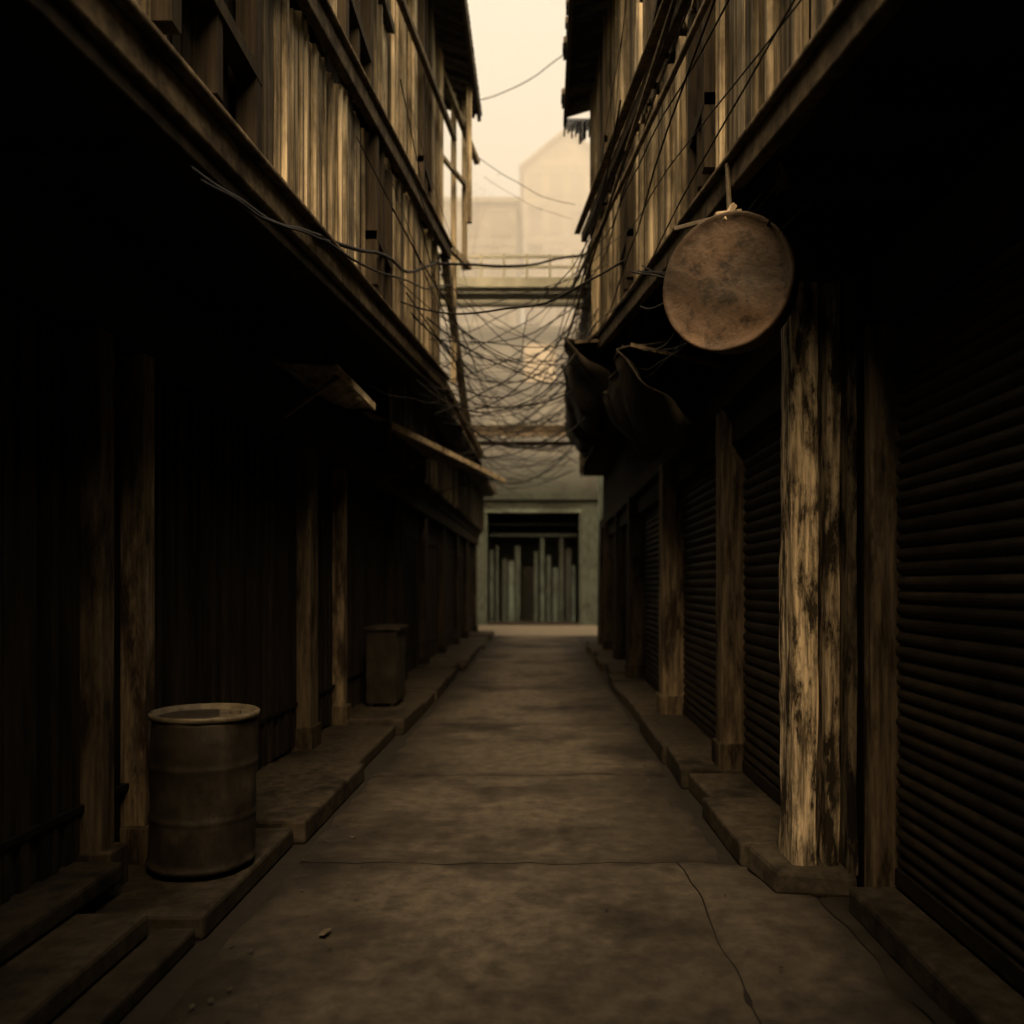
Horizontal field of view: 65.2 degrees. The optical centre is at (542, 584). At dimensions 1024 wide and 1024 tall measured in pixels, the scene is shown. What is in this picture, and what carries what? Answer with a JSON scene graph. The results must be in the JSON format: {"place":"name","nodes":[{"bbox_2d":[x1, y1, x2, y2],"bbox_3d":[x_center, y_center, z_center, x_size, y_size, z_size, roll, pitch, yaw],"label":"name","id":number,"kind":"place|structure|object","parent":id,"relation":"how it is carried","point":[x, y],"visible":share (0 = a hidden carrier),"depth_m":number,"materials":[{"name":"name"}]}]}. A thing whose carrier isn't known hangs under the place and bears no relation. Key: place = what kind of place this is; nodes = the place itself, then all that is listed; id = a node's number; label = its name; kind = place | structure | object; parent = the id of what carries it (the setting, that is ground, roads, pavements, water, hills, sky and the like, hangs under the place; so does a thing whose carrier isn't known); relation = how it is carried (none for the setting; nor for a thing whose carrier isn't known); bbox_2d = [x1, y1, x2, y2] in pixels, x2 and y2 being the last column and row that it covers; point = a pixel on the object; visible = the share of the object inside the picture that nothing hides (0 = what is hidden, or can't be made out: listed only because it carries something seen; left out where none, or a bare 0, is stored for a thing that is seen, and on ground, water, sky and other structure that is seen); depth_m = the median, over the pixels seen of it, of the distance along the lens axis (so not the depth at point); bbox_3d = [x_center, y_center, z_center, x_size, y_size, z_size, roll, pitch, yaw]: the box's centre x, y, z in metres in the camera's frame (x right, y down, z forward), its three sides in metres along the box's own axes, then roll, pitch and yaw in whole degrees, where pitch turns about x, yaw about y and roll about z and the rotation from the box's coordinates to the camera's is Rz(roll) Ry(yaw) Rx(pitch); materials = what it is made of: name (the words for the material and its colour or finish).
{"place":"outdoors","nodes":[
{"label":"outdoors","id":0,"kind":"place"},
{"bbox_2d":[49,929,194,1023],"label":"pavement","id":1,"kind":"structure","parent":0,"point":[121,988],"depth_m":3.14,"materials":[{"name":"grey concrete"}]},
{"bbox_2d":[0,862,147,1023],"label":"door step","id":2,"kind":"object","parent":1,"relation":"on","point":[58,956],"depth_m":3.18,"materials":[{"name":"concrete"}]},
{"bbox_2d":[75,631,493,939],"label":"pavement","id":3,"kind":"structure","parent":0,"point":[302,796],"depth_m":5.57,"materials":[{"name":"grey concrete"}]},
{"bbox_2d":[145,703,259,877],"bbox_3d":[-1.814,1.070,4.282,0.570,0.809,0.557,0,0,0],"label":"oil drum","id":4,"kind":"object","parent":3,"relation":"on","point":[202,763],"visible":1,"depth_m":4.06,"materials":[{"name":"metal"}]},
{"bbox_2d":[364,625,408,706],"bbox_3d":[-1.910,1.000,9.800,0.420,1.000,0.660,0,0,0],"label":"metal cabinet","id":5,"kind":"object","parent":3,"relation":"on","point":[385,664],"visible":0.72,"depth_m":9.50,"materials":[{"name":"metal"}]},
{"bbox_2d":[438,205,520,325],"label":"walls","id":6,"kind":"structure","parent":0,"point":[515,316],"depth_m":47.00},
{"bbox_2d":[439,212,508,316],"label":"windows","id":7,"kind":"structure","parent":6,"relation":"attached to","point":[496,224],"depth_m":46.97,"materials":[{"name":"beige glass"}]},
{"bbox_2d":[438,203,515,318],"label":"frames","id":8,"kind":"structure","parent":6,"relation":"attached to","point":[490,245],"depth_m":46.91,"materials":[{"name":"beige"}]},
{"bbox_2d":[444,197,524,275],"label":"roof","id":9,"kind":"structure","parent":6,"relation":"on","point":[516,200],"depth_m":46.85,"materials":[{"name":"beige"}]},
{"bbox_2d":[438,173,578,422],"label":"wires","id":10,"kind":"object","parent":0,"point":[486,398],"visible":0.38,"depth_m":33.16,"materials":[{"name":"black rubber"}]},
{"bbox_2d":[444,0,589,325],"label":"sky","id":11,"kind":"structure","parent":0,"point":[514,41],"materials":[{"name":"beige"}]},
{"bbox_2d":[487,619,578,624],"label":"bay floor","id":12,"kind":"structure","parent":0,"point":[527,622],"depth_m":32.85,"materials":[{"name":"grey concrete"}]},
{"bbox_2d":[489,524,577,621],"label":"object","id":13,"kind":"structure","parent":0,"point":[554,603],"depth_m":33.40,"materials":[{"name":"wood"}]},
{"bbox_2d":[118,635,954,1023],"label":"alley lane","id":14,"kind":"structure","parent":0,"point":[444,937],"depth_m":3.95,"materials":[{"name":"concrete"}]},
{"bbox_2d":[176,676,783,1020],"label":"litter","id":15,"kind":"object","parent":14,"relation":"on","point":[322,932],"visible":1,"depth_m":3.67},
{"bbox_2d":[597,476,602,640],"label":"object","id":16,"kind":"object","parent":14,"relation":"on","point":[600,498],"visible":0.02,"depth_m":22.13,"materials":[{"name":"paint"}]},
{"bbox_2d":[849,887,1023,1023],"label":"door step","id":17,"kind":"object","parent":14,"relation":"on","point":[953,977],"depth_m":3.20,"materials":[{"name":"concrete"}]},
{"bbox_2d":[478,625,596,635],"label":"cross street","id":18,"kind":"structure","parent":0,"point":[546,630],"depth_m":28.20,"materials":[{"name":"concrete"}]},
{"bbox_2d":[524,132,589,325],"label":"walls","id":19,"kind":"structure","parent":0,"point":[567,149],"depth_m":60.00,"materials":[{"name":"beige paint"}]},
{"bbox_2d":[519,130,589,238],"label":"roof","id":20,"kind":"structure","parent":19,"relation":"on","point":[540,150],"depth_m":59.87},
{"bbox_2d":[529,174,583,325],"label":"windows","id":21,"kind":"structure","parent":19,"relation":"attached to","point":[535,217],"depth_m":59.97,"materials":[{"name":"beige glass"}]},
{"bbox_2d":[524,165,589,325],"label":"frames","id":22,"kind":"structure","parent":19,"relation":"attached to","point":[534,209],"depth_m":59.91,"materials":[{"name":"beige"}]},
{"bbox_2d":[586,641,780,866],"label":"pavement","id":23,"kind":"structure","parent":0,"point":[741,810],"depth_m":6.33,"materials":[{"name":"grey concrete"}]},
{"label":"ground","id":24,"kind":"structure","parent":0,"visible":0},
{"bbox_2d":[0,0,483,905],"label":"timber shophouse","id":25,"kind":"structure","parent":24,"relation":"on","point":[190,512],"depth_m":4.46,"materials":[{"name":"wood"}]},
{"bbox_2d":[271,360,375,417],"bbox_3d":[-1.858,-1.555,6.757,0.583,0.535,0.835,0,0,12],"label":"tin awning","id":26,"kind":"object","parent":25,"relation":"attached to","point":[336,384],"visible":0.99,"depth_m":6.55,"materials":[{"name":"brown metal"}]},
{"bbox_2d":[299,387,497,533],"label":"awning","id":27,"kind":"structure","parent":25,"relation":"on","point":[429,476],"depth_m":12.96,"materials":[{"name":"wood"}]},
{"bbox_2d":[440,254,590,306],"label":"overhead walkway","id":28,"kind":"structure","parent":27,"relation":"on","point":[504,284],"depth_m":13.95,"materials":[{"name":"grey paint"}]},
{"bbox_2d":[360,412,504,500],"bbox_3d":[-1.407,-1.723,11.098,1.604,0.874,4.008,0,0,0],"label":"tin awning","id":29,"kind":"object","parent":25,"relation":"attached to","point":[427,448],"visible":0.77,"depth_m":10.91,"materials":[{"name":"brown metal"}]},
{"bbox_2d":[187,0,811,514],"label":"overhead cables","id":30,"kind":"object","parent":25,"relation":"attached to","point":[205,180],"visible":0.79,"depth_m":8.06,"materials":[{"name":"rubber"}]},
{"bbox_2d":[345,55,871,491],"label":"loose wires","id":31,"kind":"object","parent":25,"relation":"attached to","point":[533,340],"visible":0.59,"depth_m":11.35,"materials":[{"name":"black rubber"}]},
{"bbox_2d":[488,513,578,620],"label":"ground floor walls","id":32,"kind":"structure","parent":24,"relation":"on","point":[529,546],"depth_m":36.20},
{"bbox_2d":[447,338,597,514],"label":"walls","id":33,"kind":"structure","parent":32,"relation":"on","point":[469,360],"depth_m":32.00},
{"bbox_2d":[440,345,564,454],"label":"windows","id":34,"kind":"structure","parent":33,"relation":"attached to","point":[507,350],"depth_m":31.97,"materials":[{"name":"beige glass"}]},
{"bbox_2d":[440,335,574,454],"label":"frames","id":35,"kind":"structure","parent":33,"relation":"attached to","point":[502,391],"depth_m":31.93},
{"bbox_2d":[524,344,555,382],"bbox_3d":[-0.125,-8.850,31.955,1.250,1.500,0.190,0,0,0],"label":"window","id":36,"kind":"structure","parent":35,"relation":"attached to","point":[542,356],"depth_m":31.86,"materials":[{"name":"beige glass"}]},
{"bbox_2d":[440,326,577,334],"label":"roof","id":37,"kind":"structure","parent":33,"relation":"on","point":[548,330],"depth_m":31.70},
{"bbox_2d":[477,455,597,624],"bbox_3d":[-0.550,-1.775,31.990,11.900,6.750,0.620,0,0,0],"label":"shopfront frame","id":38,"kind":"object","parent":24,"relation":"on","point":[578,487],"visible":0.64,"depth_m":31.92,"materials":[{"name":"grey paint"}]},
{"bbox_2d":[561,0,1023,993],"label":"timber shophouse","id":39,"kind":"structure","parent":24,"relation":"on","point":[811,576],"depth_m":4.02,"materials":[{"name":"wood"}]},
{"bbox_2d":[561,333,615,434],"bbox_3d":[0.901,-2.686,10.300,1.339,1.430,2.630,0,0,0],"label":"tarpaulin awning","id":40,"kind":"object","parent":39,"relation":"attached to","point":[586,381],"visible":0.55,"depth_m":9.54,"materials":[{"name":"brown fabric"}]},
{"bbox_2d":[575,228,624,476],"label":"shophouse","id":41,"kind":"structure","parent":39,"relation":"on","point":[597,461],"depth_m":16.12,"materials":[{"name":"wood"}]},
{"bbox_2d":[470,425,574,445],"bbox_3d":[-0.225,-3.445,18.300,3.450,0.590,1.400,0,0,0],"label":"crossbeam canopy","id":42,"kind":"object","parent":41,"relation":"attached to","point":[529,434],"visible":0.32,"depth_m":18.00,"materials":[{"name":"brown wood"}]},
{"bbox_2d":[564,397,606,459],"bbox_3d":[0.935,-2.984,13.350,1.218,1.557,2.930,0,0,0],"label":"tarpaulin awning","id":43,"kind":"object","parent":41,"relation":"attached to","point":[583,442],"visible":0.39,"depth_m":12.79,"materials":[{"name":"brown fabric"}]},
{"bbox_2d":[602,334,724,461],"bbox_3d":[1.087,-1.818,7.750,0.981,1.198,2.330,0,0,0],"label":"tarpaulin awning","id":44,"kind":"object","parent":39,"relation":"attached to","point":[650,421],"visible":0.91,"depth_m":7.13,"materials":[{"name":"brown fabric"}]},
{"bbox_2d":[663,162,814,353],"bbox_3d":[1.039,-1.662,4.060,0.835,0.976,0.513,0,0,0],"label":"round hanging sign","id":45,"kind":"object","parent":39,"relation":"attached to","point":[731,282],"visible":0.98,"depth_m":3.98,"materials":[{"name":"metal"}]}
]}

